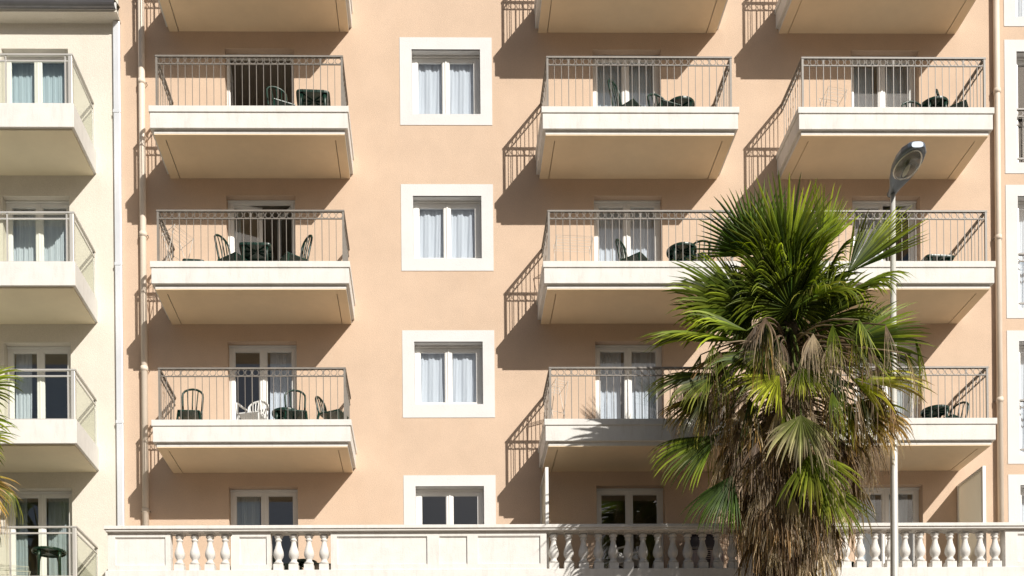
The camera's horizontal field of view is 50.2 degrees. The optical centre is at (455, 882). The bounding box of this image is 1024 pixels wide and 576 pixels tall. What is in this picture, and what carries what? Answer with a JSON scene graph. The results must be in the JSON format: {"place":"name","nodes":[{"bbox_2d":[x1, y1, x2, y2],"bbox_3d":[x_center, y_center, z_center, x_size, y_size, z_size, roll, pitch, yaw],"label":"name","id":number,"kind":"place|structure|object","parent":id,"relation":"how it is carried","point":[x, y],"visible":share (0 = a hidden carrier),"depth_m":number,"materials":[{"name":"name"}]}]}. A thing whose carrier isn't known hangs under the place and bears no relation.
{"place":"outdoors","nodes":[
{"label":"outdoors","id":0,"kind":"place"},
{"bbox_2d":[0,565,29,575],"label":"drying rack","id":1,"kind":"object","parent":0,"point":[14,570],"visible":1,"depth_m":19.77,"materials":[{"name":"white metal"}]},
{"bbox_2d":[0,0,124,575],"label":"apartment building","id":2,"kind":"structure","parent":0,"point":[61,322],"depth_m":20.77,"materials":[{"name":"beige paint"}]},
{"bbox_2d":[16,499,27,575],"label":"curtain","id":3,"kind":"object","parent":2,"relation":"hanging from","point":[21,549],"visible":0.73,"depth_m":21.13,"materials":[{"name":"white fabric"}]},
{"bbox_2d":[12,64,34,102],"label":"curtain","id":4,"kind":"object","parent":2,"relation":"hanging from","point":[22,83],"visible":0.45,"depth_m":21.13,"materials":[{"name":"white fabric"}]},
{"bbox_2d":[16,354,31,418],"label":"curtain","id":5,"kind":"object","parent":2,"relation":"hanging from","point":[24,402],"visible":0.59,"depth_m":21.13,"materials":[{"name":"white fabric"}]},
{"bbox_2d":[13,209,35,260],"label":"curtain","id":6,"kind":"object","parent":2,"relation":"hanging from","point":[24,232],"visible":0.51,"depth_m":21.13,"materials":[{"name":"white fabric"}]},
{"bbox_2d":[7,57,67,102],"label":"window","id":7,"kind":"structure","parent":2,"relation":"in","point":[38,66],"depth_m":20.93,"materials":[{"name":"white plastic"}]},
{"bbox_2d":[6,201,69,260],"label":"window","id":8,"kind":"structure","parent":2,"relation":"in","point":[10,205],"depth_m":20.93,"materials":[{"name":"white plastic"}]},
{"bbox_2d":[7,346,70,418],"bbox_3d":[-7.947,-9.273,20.962,1.256,1.996,0.110,-1,0,-1],"label":"window","id":9,"kind":"structure","parent":2,"relation":"in","point":[40,351],"depth_m":20.93,"materials":[{"name":"white plastic"}]},
{"bbox_2d":[9,491,72,575],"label":"window","id":10,"kind":"structure","parent":2,"relation":"in","point":[42,496],"depth_m":20.93,"materials":[{"name":"white plastic"}]},
{"bbox_2d":[31,546,65,575],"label":"garden table","id":11,"kind":"object","parent":2,"relation":"on","point":[49,552],"visible":1,"depth_m":19.81,"materials":[{"name":"green plastic"}]},
{"bbox_2d":[43,64,64,102],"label":"curtain","id":12,"kind":"object","parent":2,"relation":"hanging from","point":[53,84],"visible":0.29,"depth_m":21.14,"materials":[{"name":"white fabric"}]},
{"bbox_2d":[44,209,65,260],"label":"curtain","id":13,"kind":"object","parent":2,"relation":"hanging from","point":[54,240],"visible":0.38,"depth_m":21.14,"materials":[{"name":"white fabric"}]},
{"bbox_2d":[48,499,68,575],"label":"curtain","id":14,"kind":"object","parent":2,"relation":"hanging from","point":[58,512],"visible":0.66,"depth_m":21.14,"materials":[{"name":"white fabric"}]},
{"bbox_2d":[272,555,302,569],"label":"garden chair","id":15,"kind":"object","parent":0,"point":[286,566],"visible":0.3,"depth_m":20.27,"materials":[{"name":"green plastic"}]},
{"bbox_2d":[313,562,330,569],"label":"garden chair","id":16,"kind":"object","parent":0,"point":[316,565],"visible":0.09,"depth_m":20.24,"materials":[{"name":"green plastic"}]},
{"bbox_2d":[573,558,607,568],"bbox_3d":[2.551,-5.752,20.344,0.614,0.459,0.333,-1,0,-21],"label":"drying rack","id":17,"kind":"object","parent":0,"point":[590,562],"visible":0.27,"depth_m":20.27,"materials":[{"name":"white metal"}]},
{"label":"pavement","id":18,"kind":"structure","parent":0,"visible":0},
{"bbox_2d":[0,365,25,545],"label":"palm tree","id":19,"kind":"object","parent":18,"relation":"on","point":[9,493],"visible":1,"depth_m":17.86,"materials":[{"name":"green plant"}]},
{"bbox_2d":[118,0,1023,569],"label":"apartment building","id":20,"kind":"structure","parent":18,"relation":"on","point":[528,160],"depth_m":20.88,"materials":[{"name":"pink paint"}]},
{"bbox_2d":[162,224,192,260],"bbox_3d":[-5.106,-11.455,20.072,0.332,0.955,0.514,-1,0,27],"label":"drying rack","id":21,"kind":"object","parent":20,"relation":"on","point":[176,242],"visible":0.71,"depth_m":19.98,"materials":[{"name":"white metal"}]},
{"bbox_2d":[176,388,203,419],"bbox_3d":[-4.862,-8.676,20.062,0.496,1.072,0.619,-1,0,-5],"label":"garden chair","id":22,"kind":"object","parent":20,"relation":"on","point":[191,414],"visible":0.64,"depth_m":20.09,"materials":[{"name":"green plastic"}]},
{"bbox_2d":[182,259,203,260],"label":"garden table","id":23,"kind":"object","parent":20,"relation":"on","point":[192,260],"visible":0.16,"depth_m":19.80,"materials":[{"name":"green plastic"}]},
{"bbox_2d":[214,234,247,260],"bbox_3d":[-4.092,-11.479,20.053,0.602,0.988,0.496,-1,0,31],"label":"garden chair","id":24,"kind":"object","parent":20,"relation":"on","point":[233,257],"visible":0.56,"depth_m":19.99,"materials":[{"name":"green plastic"}]},
{"bbox_2d":[234,213,240,254],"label":"curtain","id":25,"kind":"object","parent":20,"relation":"hanging from","point":[238,231],"visible":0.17,"depth_m":21.33,"materials":[{"name":"white fabric"}]},
{"bbox_2d":[237,497,259,524],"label":"curtain","id":26,"kind":"object","parent":20,"relation":"hanging from","point":[248,510],"visible":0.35,"depth_m":21.20,"materials":[{"name":"white fabric"}]},
{"bbox_2d":[235,400,268,419],"bbox_3d":[-3.728,-8.575,20.137,0.544,0.850,0.574,-1,0,13],"label":"garden chair","id":27,"kind":"object","parent":20,"relation":"on","point":[249,415],"visible":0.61,"depth_m":20.07,"materials":[{"name":"white plastic"}]},
{"bbox_2d":[239,242,273,260],"bbox_3d":[-3.662,-11.320,20.125,0.600,0.658,0.540,-1,0,-3],"label":"garden table","id":28,"kind":"object","parent":20,"relation":"on","point":[256,252],"visible":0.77,"depth_m":20.05,"materials":[{"name":"green plastic"}]},
{"bbox_2d":[226,54,293,105],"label":"window","id":29,"kind":"structure","parent":20,"relation":"in","point":[229,71],"depth_m":21.02,"materials":[{"name":"white plastic"}]},
{"bbox_2d":[228,200,295,259],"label":"window","id":30,"kind":"structure","parent":20,"relation":"in","point":[232,204],"depth_m":21.03,"materials":[{"name":"white plastic"}]},
{"bbox_2d":[229,345,296,419],"bbox_3d":[-3.685,-9.249,21.035,1.311,2.161,0.110,-1,0,-1],"label":"window","id":31,"kind":"structure","parent":20,"relation":"in","point":[263,350],"depth_m":21.01,"materials":[{"name":"white plastic"}]},
{"bbox_2d":[230,489,297,569],"bbox_3d":[-3.660,-6.522,21.035,1.311,2.066,0.110,-1,0,-1],"label":"window","id":32,"kind":"structure","parent":20,"relation":"in","point":[264,494],"depth_m":21.01,"materials":[{"name":"white plastic"}]},
{"bbox_2d":[266,86,294,105],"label":"garden chair","id":33,"kind":"object","parent":20,"relation":"on","point":[276,101],"visible":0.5,"depth_m":20.19,"materials":[{"name":"green plastic"}]},
{"bbox_2d":[270,353,291,418],"bbox_3d":[-3.337,-9.267,21.210,0.522,2.095,0.057,-1,0,-1],"label":"curtain","id":34,"kind":"object","parent":20,"relation":"hanging from","point":[280,359],"visible":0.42,"depth_m":21.21,"materials":[{"name":"white fabric"}]},
{"bbox_2d":[272,407,296,418],"bbox_3d":[-3.127,-8.428,20.234,0.540,0.539,0.540,-1,0,-1],"label":"garden table","id":35,"kind":"object","parent":20,"relation":"on","point":[278,413],"visible":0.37,"depth_m":20.05,"materials":[{"name":"green plastic"}]},
{"bbox_2d":[283,389,307,418],"bbox_3d":[-2.941,-8.681,20.090,0.496,1.046,0.614,-1,0,-9],"label":"garden chair","id":36,"kind":"object","parent":20,"relation":"on","point":[289,413],"visible":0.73,"depth_m":20.08,"materials":[{"name":"green plastic"}]},
{"bbox_2d":[278,234,312,260],"bbox_3d":[-2.952,-11.489,20.073,0.602,0.986,0.496,-1,0,-36],"label":"garden chair","id":37,"kind":"object","parent":20,"relation":"on","point":[301,257],"visible":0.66,"depth_m":20.04,"materials":[{"name":"green plastic"}]},
{"bbox_2d":[297,559,316,569],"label":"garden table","id":38,"kind":"object","parent":20,"relation":"on","point":[301,562],"visible":0.33,"depth_m":20.24,"materials":[{"name":"green plastic"}]},
{"bbox_2d":[296,89,330,105],"bbox_3d":[-2.607,-14.099,20.113,0.620,0.629,0.558,-1,0,-4],"label":"garden table","id":39,"kind":"object","parent":20,"relation":"on","point":[325,98],"visible":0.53,"depth_m":19.96,"materials":[{"name":"green plastic"}]},
{"bbox_2d":[315,396,348,418],"bbox_3d":[-2.258,-8.567,20.071,0.565,0.807,0.496,-1,0,21],"label":"garden chair","id":40,"kind":"object","parent":20,"relation":"on","point":[337,414],"visible":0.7,"depth_m":20.01,"materials":[{"name":"green plastic"}]},
{"bbox_2d":[418,64,441,113],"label":"curtain","id":41,"kind":"object","parent":20,"relation":"hanging from","point":[430,88],"visible":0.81,"depth_m":21.17,"materials":[{"name":"white fabric"}]},
{"bbox_2d":[419,209,443,257],"bbox_3d":[-0.467,-12.478,21.172,0.641,1.267,0.064,-1,0,-1],"label":"curtain","id":42,"kind":"object","parent":20,"relation":"hanging from","point":[431,235],"visible":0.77,"depth_m":21.17,"materials":[{"name":"white fabric"}]},
{"bbox_2d":[421,354,444,401],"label":"curtain","id":43,"kind":"object","parent":20,"relation":"hanging from","point":[432,377],"visible":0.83,"depth_m":21.17,"materials":[{"name":"white fabric"}]},
{"bbox_2d":[412,56,479,113],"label":"window","id":44,"kind":"structure","parent":20,"relation":"in","point":[446,61],"depth_m":21.07,"materials":[{"name":"white plastic"}]},
{"bbox_2d":[413,201,480,257],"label":"window","id":45,"kind":"structure","parent":20,"relation":"in","point":[446,206],"depth_m":21.07,"materials":[{"name":"white plastic"}]},
{"bbox_2d":[415,346,481,403],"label":"window","id":46,"kind":"structure","parent":20,"relation":"in","point":[448,351],"depth_m":21.07,"materials":[{"name":"white plastic"}]},
{"bbox_2d":[416,489,483,524],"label":"window","id":47,"kind":"structure","parent":20,"relation":"in","point":[449,494],"depth_m":21.07,"materials":[{"name":"white plastic"}]},
{"bbox_2d":[450,65,473,113],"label":"curtain","id":48,"kind":"object","parent":20,"relation":"hanging from","point":[461,91],"visible":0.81,"depth_m":21.18,"materials":[{"name":"white fabric"}]},
{"bbox_2d":[451,209,474,257],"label":"curtain","id":49,"kind":"object","parent":20,"relation":"hanging from","point":[462,233],"visible":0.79,"depth_m":21.18,"materials":[{"name":"white fabric"}]},
{"bbox_2d":[452,354,475,401],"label":"curtain","id":50,"kind":"object","parent":20,"relation":"hanging from","point":[464,376],"visible":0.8,"depth_m":21.18,"materials":[{"name":"white fabric"}]},
{"bbox_2d":[540,467,548,568],"bbox_3d":[1.673,-6.551,20.428,0.060,2.070,0.995,-1,0,-1],"label":"privacy screen","id":51,"kind":"object","parent":20,"relation":"on","point":[544,502],"visible":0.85,"depth_m":19.93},
{"bbox_2d":[551,379,567,418],"bbox_3d":[1.911,-8.755,20.335,0.274,1.104,0.332,-1,0,-26],"label":"drying rack","id":52,"kind":"object","parent":20,"relation":"on","point":[560,395],"visible":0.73,"depth_m":20.31,"materials":[{"name":"white metal"}]},
{"bbox_2d":[103,522,1023,575],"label":"balustrade","id":53,"kind":"object","parent":20,"relation":"on","point":[452,550],"visible":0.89,"depth_m":19.69,"materials":[{"name":"stone"}]},
{"bbox_2d":[553,235,592,260],"bbox_3d":[2.217,-11.547,20.490,0.694,1.006,0.333,-1,0,-5],"label":"drying rack","id":54,"kind":"object","parent":20,"relation":"on","point":[556,242],"visible":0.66,"depth_m":20.45,"materials":[{"name":"white metal"}]},
{"bbox_2d":[597,64,620,105],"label":"curtain","id":55,"kind":"object","parent":20,"relation":"hanging from","point":[613,73],"visible":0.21,"depth_m":21.31,"materials":[{"name":"white fabric"}]},
{"bbox_2d":[600,353,620,418],"bbox_3d":[2.977,-9.325,21.312,0.538,2.095,0.066,-1,0,-1],"label":"curtain","id":56,"kind":"object","parent":20,"relation":"hanging from","point":[611,408],"visible":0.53,"depth_m":21.31,"materials":[{"name":"white fabric"}]},
{"bbox_2d":[599,209,622,260],"bbox_3d":[3.007,-12.139,21.312,0.645,2.047,0.068,-1,0,-1],"label":"curtain","id":57,"kind":"object","parent":20,"relation":"hanging from","point":[608,238],"visible":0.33,"depth_m":21.32,"materials":[{"name":"white fabric"}]},
{"bbox_2d":[607,79,641,106],"bbox_3d":[3.164,-14.396,20.183,0.629,1.122,0.496,-1,0,41],"label":"garden chair","id":58,"kind":"object","parent":20,"relation":"on","point":[629,102],"visible":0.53,"depth_m":20.22,"materials":[{"name":"green plastic"}]},
{"bbox_2d":[593,55,658,106],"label":"window","id":59,"kind":"structure","parent":20,"relation":"in","point":[624,69],"depth_m":21.12,"materials":[{"name":"white plastic"}]},
{"bbox_2d":[594,200,660,260],"bbox_3d":[3.323,-12.127,21.148,1.311,2.113,0.110,-1,0,-1],"label":"window","id":60,"kind":"structure","parent":20,"relation":"in","point":[598,204],"depth_m":21.12,"materials":[{"name":"white plastic"}]},
{"bbox_2d":[595,345,661,418],"bbox_3d":[3.349,-9.313,21.148,1.311,2.161,0.110,-1,0,-1],"label":"window","id":61,"kind":"structure","parent":20,"relation":"in","point":[627,350],"depth_m":21.12,"materials":[{"name":"white plastic"}]},
{"bbox_2d":[596,488,663,561],"bbox_3d":[3.374,-6.586,21.148,1.311,2.066,0.110,-1,0,-1],"label":"window","id":62,"kind":"structure","parent":20,"relation":"in","point":[628,493],"depth_m":21.12,"materials":[{"name":"white plastic"}]},
{"bbox_2d":[616,546,646,566],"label":"garden chair","id":63,"kind":"object","parent":20,"relation":"on","point":[634,560],"visible":0.35,"depth_m":20.35,"materials":[{"name":"white plastic"}]},
{"bbox_2d":[615,239,649,260],"bbox_3d":[3.289,-11.511,20.169,0.588,0.917,0.496,-1,0,37],"label":"garden chair","id":64,"kind":"object","parent":20,"relation":"on","point":[637,257],"visible":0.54,"depth_m":20.11,"materials":[{"name":"green plastic"}]},
{"bbox_2d":[629,64,652,106],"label":"curtain","id":65,"kind":"object","parent":20,"relation":"hanging from","point":[646,73],"visible":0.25,"depth_m":21.32,"materials":[{"name":"white fabric"}]},
{"bbox_2d":[630,209,653,260],"bbox_3d":[3.634,-12.145,21.323,0.647,2.047,0.056,-1,0,-1],"label":"curtain","id":66,"kind":"object","parent":20,"relation":"hanging from","point":[644,237],"visible":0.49,"depth_m":21.32,"materials":[{"name":"white fabric"}]},
{"bbox_2d":[632,353,655,418],"bbox_3d":[3.655,-9.331,21.323,0.640,2.095,0.067,-1,0,-1],"label":"curtain","id":67,"kind":"object","parent":20,"relation":"hanging from","point":[642,360],"visible":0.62,"depth_m":21.32,"materials":[{"name":"white fabric"}]},
{"bbox_2d":[647,93,680,106],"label":"garden chair","id":68,"kind":"object","parent":20,"relation":"on","point":[664,103],"visible":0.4,"depth_m":20.03,"materials":[{"name":"green plastic"}]},
{"bbox_2d":[666,242,696,260],"bbox_3d":[4.196,-11.386,20.222,0.560,0.645,0.560,-1,0,-1],"label":"garden table","id":69,"kind":"object","parent":20,"relation":"on","point":[679,251],"visible":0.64,"depth_m":20.12,"materials":[{"name":"green plastic"}]},
{"bbox_2d":[670,96,694,106],"bbox_3d":[4.167,-14.116,20.221,0.540,0.539,0.540,-1,0,-1],"label":"garden table","id":70,"kind":"object","parent":20,"relation":"on","point":[685,101],"visible":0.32,"depth_m":20.04,"materials":[{"name":"green plastic"}]},
{"bbox_2d":[683,240,709,260],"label":"garden chair","id":71,"kind":"object","parent":20,"relation":"on","point":[689,257],"visible":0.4,"depth_m":20.06,"materials":[{"name":"green plastic"}]},
{"bbox_2d":[690,534,714,567],"bbox_3d":[4.708,-6.063,20.729,0.580,1.040,0.440,-1,0,-1],"label":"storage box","id":72,"kind":"object","parent":20,"relation":"on","point":[695,541],"visible":0.18,"depth_m":20.53,"materials":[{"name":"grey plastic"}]},
{"bbox_2d":[692,547,725,567],"bbox_3d":[4.660,-5.856,20.228,0.634,0.628,0.333,-1,0,-1],"label":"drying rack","id":73,"kind":"object","parent":20,"relation":"on","point":[710,554],"visible":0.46,"depth_m":20.15,"materials":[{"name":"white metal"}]},
{"bbox_2d":[691,551,698,567],"bbox_3d":[4.471,-5.936,20.225,0.259,0.450,0.040,-1,0,-1],"label":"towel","id":74,"kind":"object","parent":73,"relation":"hanging from","point":[695,558],"visible":0.27,"depth_m":20.22,"materials":[{"name":"grey fabric"}]},
{"bbox_2d":[710,551,723,567],"bbox_3d":[4.848,-5.939,20.231,0.259,0.450,0.040,-1,0,-1],"label":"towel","id":75,"kind":"object","parent":73,"relation":"hanging from","point":[712,559],"visible":0.21,"depth_m":20.24,"materials":[{"name":"brown fabric"}]},
{"bbox_2d":[819,86,846,106],"bbox_3d":[7.103,-14.349,20.519,0.394,0.955,0.332,-1,0,-13],"label":"drying rack","id":76,"kind":"object","parent":20,"relation":"on","point":[831,95],"visible":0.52,"depth_m":20.50,"materials":[{"name":"white metal"}]},
{"bbox_2d":[857,354,866,400],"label":"curtain","id":77,"kind":"object","parent":20,"relation":"hanging from","point":[858,371],"visible":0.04,"depth_m":21.39,"materials":[{"name":"white fabric"}]},
{"bbox_2d":[854,67,873,106],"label":"curtain","id":78,"kind":"object","parent":20,"relation":"hanging from","point":[862,87],"visible":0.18,"depth_m":21.45,"materials":[{"name":"white fabric"}]},
{"bbox_2d":[855,209,877,260],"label":"curtain","id":79,"kind":"object","parent":20,"relation":"hanging from","point":[870,215],"visible":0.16,"depth_m":21.39,"materials":[{"name":"white fabric"}]},
{"bbox_2d":[858,495,875,566],"bbox_3d":[8.050,-6.644,21.533,0.509,2.000,0.064,-1,0,-1],"label":"curtain","id":80,"kind":"object","parent":20,"relation":"hanging from","point":[867,557],"visible":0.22,"depth_m":21.53,"materials":[{"name":"white fabric"}]},
{"bbox_2d":[851,56,914,106],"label":"window","id":81,"kind":"structure","parent":20,"relation":"in","point":[882,69],"depth_m":21.20,"materials":[{"name":"white plastic"}]},
{"bbox_2d":[852,201,916,260],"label":"window","id":82,"kind":"structure","parent":20,"relation":"in","point":[878,205],"depth_m":21.21,"materials":[{"name":"white plastic"}]},
{"bbox_2d":[854,344,917,417],"bbox_3d":[8.338,-9.359,21.228,1.311,2.161,0.110,-1,0,-1],"label":"window","id":83,"kind":"structure","parent":20,"relation":"in","point":[913,414],"depth_m":21.21,"materials":[{"name":"white plastic"}]},
{"bbox_2d":[855,487,918,566],"bbox_3d":[8.363,-6.632,21.228,1.311,2.066,0.110,-1,0,-1],"label":"window","id":84,"kind":"structure","parent":20,"relation":"in","point":[914,491],"depth_m":21.21,"materials":[{"name":"white plastic"}]},
{"bbox_2d":[885,67,906,106],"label":"curtain","id":85,"kind":"object","parent":20,"relation":"hanging from","point":[896,86],"visible":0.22,"depth_m":21.47,"materials":[{"name":"white fabric"}]},
{"bbox_2d":[889,495,906,562],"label":"curtain","id":86,"kind":"object","parent":20,"relation":"hanging from","point":[902,508],"visible":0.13,"depth_m":21.54,"materials":[{"name":"white fabric"}]},
{"bbox_2d":[888,352,910,417],"bbox_3d":[8.725,-9.377,21.404,0.496,2.095,0.056,-1,0,-1],"label":"curtain","id":87,"kind":"object","parent":20,"relation":"hanging from","point":[900,399],"visible":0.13,"depth_m":21.41,"materials":[{"name":"white fabric"}]},
{"bbox_2d":[901,101,919,106],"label":"garden chair","id":88,"kind":"object","parent":20,"relation":"on","point":[916,103],"visible":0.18,"depth_m":20.85,"materials":[{"name":"green plastic"}]},
{"bbox_2d":[919,96,948,106],"bbox_3d":[8.893,-14.168,20.297,0.520,0.557,0.520,-1,0,-1],"label":"garden table","id":89,"kind":"object","parent":20,"relation":"on","point":[938,101],"visible":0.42,"depth_m":20.14,"materials":[{"name":"green plastic"}]},
{"bbox_2d":[920,404,949,417],"bbox_3d":[8.923,-8.525,20.297,0.500,0.514,0.500,-1,0,-1],"label":"garden table","id":90,"kind":"object","parent":20,"relation":"on","point":[935,411],"visible":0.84,"depth_m":20.22,"materials":[{"name":"green plastic"}]},
{"bbox_2d":[921,254,953,260],"bbox_3d":[8.914,-11.322,20.297,0.560,0.432,0.504,-1,0,-5],"label":"garden table","id":91,"kind":"object","parent":20,"relation":"on","point":[936,257],"visible":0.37,"depth_m":20.09,"materials":[{"name":"green plastic"}]},
{"bbox_2d":[936,89,967,106],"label":"garden chair","id":92,"kind":"object","parent":20,"relation":"on","point":[959,104],"visible":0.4,"depth_m":20.07,"materials":[{"name":"green plastic"}]},
{"bbox_2d":[944,401,968,417],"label":"garden chair","id":93,"kind":"object","parent":20,"relation":"on","point":[954,415],"visible":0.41,"depth_m":20.59,"materials":[{"name":"green plastic"}]},
{"bbox_2d":[957,466,986,566],"bbox_3d":[9.721,-6.624,20.557,0.060,2.070,0.995,-1,0,-1],"label":"privacy screen","id":94,"kind":"object","parent":20,"relation":"on","point":[971,497],"visible":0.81,"depth_m":20.49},
{"bbox_2d":[1016,58,1023,161],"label":"window","id":95,"kind":"structure","parent":20,"relation":"in","point":[1020,61],"depth_m":21.24,"materials":[{"name":"white glass"}]},
{"bbox_2d":[1017,0,1023,16],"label":"curtain","id":96,"kind":"object","parent":20,"relation":"hanging from","point":[1020,8],"visible":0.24,"depth_m":21.44,"materials":[{"name":"white fabric"}]},
{"bbox_2d":[1018,201,1023,308],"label":"window","id":97,"kind":"structure","parent":20,"relation":"in","point":[1020,203],"depth_m":21.24,"materials":[{"name":"white glass"}]},
{"bbox_2d":[1019,210,1023,307],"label":"curtain","id":98,"kind":"object","parent":20,"relation":"hanging from","point":[1021,237],"visible":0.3,"depth_m":21.45,"materials":[{"name":"white fabric"}]},
{"bbox_2d":[1019,345,1023,454],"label":"window","id":99,"kind":"structure","parent":20,"relation":"in","point":[1021,347],"depth_m":21.24,"materials":[{"name":"white glass"}]},
{"bbox_2d":[1020,353,1023,452],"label":"curtain","id":100,"kind":"object","parent":20,"relation":"hanging from","point":[1022,392],"visible":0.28,"depth_m":21.45,"materials":[{"name":"white fabric"}]},
{"bbox_2d":[1020,488,1023,521],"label":"window","id":101,"kind":"structure","parent":20,"relation":"in","point":[1021,489],"depth_m":21.26,"materials":[{"name":"white glass"}]},
{"bbox_2d":[1022,496,1023,521],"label":"curtain","id":102,"kind":"object","parent":20,"relation":"hanging from","point":[1022,508],"visible":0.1,"depth_m":21.43,"materials":[{"name":"white fabric"}]},
{"bbox_2d":[637,171,937,575],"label":"palm tree","id":103,"kind":"object","parent":18,"relation":"on","point":[785,287],"visible":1,"depth_m":17.50,"materials":[{"name":"green plant"}]},
{"bbox_2d":[887,141,925,575],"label":"street lamp","id":104,"kind":"object","parent":18,"relation":"on","point":[908,161],"visible":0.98,"depth_m":18.16,"materials":[{"name":"white metal"}]}
]}

